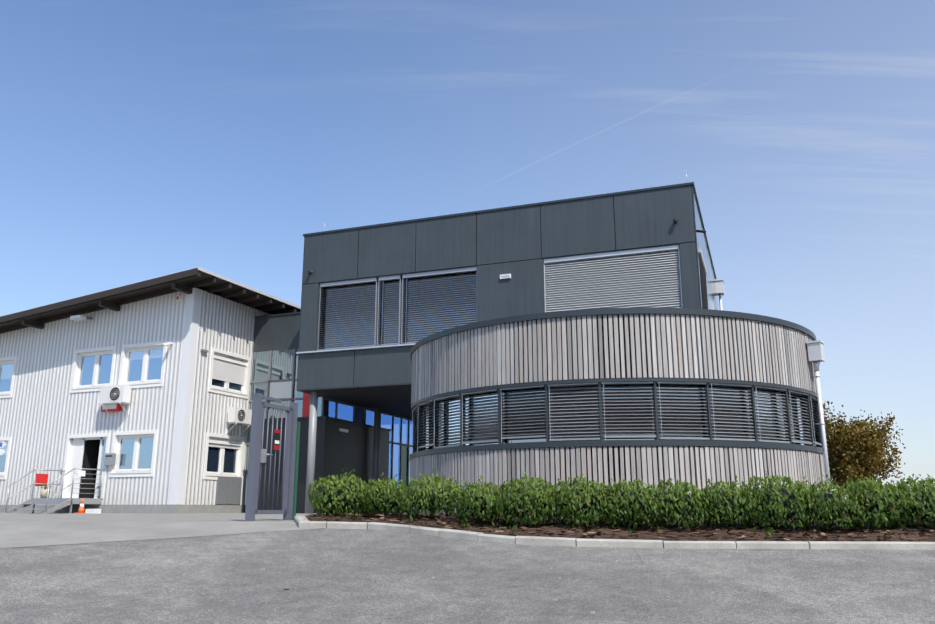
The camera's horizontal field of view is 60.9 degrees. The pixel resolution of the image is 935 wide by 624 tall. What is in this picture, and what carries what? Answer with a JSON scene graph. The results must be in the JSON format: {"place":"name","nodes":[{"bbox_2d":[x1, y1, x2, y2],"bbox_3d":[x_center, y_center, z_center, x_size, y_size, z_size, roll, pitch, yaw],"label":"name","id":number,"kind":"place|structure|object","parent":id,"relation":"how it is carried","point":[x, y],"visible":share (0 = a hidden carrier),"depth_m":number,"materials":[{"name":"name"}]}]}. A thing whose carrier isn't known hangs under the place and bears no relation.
{"place":"outdoors","nodes":[
{"label":"outdoors","id":0,"kind":"place"},
{"bbox_2d":[0,528,934,623],"bbox_3d":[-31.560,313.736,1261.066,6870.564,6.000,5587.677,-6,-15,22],"label":"ground","id":1,"kind":"structure","parent":0,"point":[380,577],"depth_m":7.14,"materials":[{"name":"grey asphalt"}]},
{"bbox_2d":[0,288,270,513],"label":"white building","id":2,"kind":"structure","parent":1,"relation":"on","point":[172,444],"depth_m":29.62,"materials":[{"name":"white metal"}]},
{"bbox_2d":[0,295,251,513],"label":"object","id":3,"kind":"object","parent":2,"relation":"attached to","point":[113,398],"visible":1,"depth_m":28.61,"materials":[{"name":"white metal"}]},
{"bbox_2d":[0,267,300,333],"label":"roof","id":4,"kind":"structure","parent":2,"relation":"on","point":[184,281],"depth_m":30.02,"materials":[{"name":"brown"}]},
{"bbox_2d":[0,512,406,547],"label":"apron","id":5,"kind":"object","parent":1,"relation":"on","point":[26,529],"visible":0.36,"depth_m":10.49,"materials":[{"name":"grey concrete"}]},
{"bbox_2d":[245,393,299,520],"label":"gate","id":6,"kind":"structure","parent":5,"relation":"on","point":[258,454],"depth_m":12.20,"materials":[{"name":"grey metal"}]},
{"bbox_2d":[243,175,723,513],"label":"dark building","id":7,"kind":"structure","parent":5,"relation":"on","point":[332,359],"depth_m":26.82,"materials":[{"name":"grey metal"}]},
{"bbox_2d":[41,533,924,617],"bbox_3d":[0.215,2.447,7.418,11.615,0.603,4.694,-1,-14,4],"label":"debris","id":8,"kind":"object","parent":1,"relation":"on","point":[592,612],"visible":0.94,"depth_m":7.33,"materials":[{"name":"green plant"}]},
{"bbox_2d":[294,511,934,549],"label":"kerb and bed","id":9,"kind":"structure","parent":1,"relation":"on","point":[916,536],"depth_m":9.58,"materials":[{"name":"grey concrete"}]},
{"bbox_2d":[409,307,831,505],"bbox_3d":[3.513,3.002,19.649,9.902,3.950,9.840,-5,-15,20],"label":"drum body","id":10,"kind":"object","parent":1,"relation":"on","point":[626,411],"visible":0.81,"depth_m":15.46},
{"bbox_2d":[410,314,826,513],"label":"drum boards","id":11,"kind":"object","parent":10,"relation":"attached to","point":[743,349],"visible":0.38,"depth_m":15.50,"materials":[{"name":"grey wood"}]},
{"bbox_2d":[307,469,934,530],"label":"hedge","id":12,"kind":"object","parent":1,"relation":"on","point":[872,502],"visible":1,"depth_m":9.96,"materials":[{"name":"green plant"}]},
{"bbox_2d":[822,401,905,490],"bbox_3d":[15.055,5.568,31.040,3.584,4.442,3.968,-6,-15,22],"label":"autumn shrub","id":13,"kind":"object","parent":1,"relation":"on","point":[855,449],"visible":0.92,"depth_m":30.31,"materials":[{"name":"brown plant"}]},
{"bbox_2d":[0,0,934,498],"label":"sky","id":14,"kind":"structure","parent":0,"point":[141,140],"materials":[{"name":"blue"}]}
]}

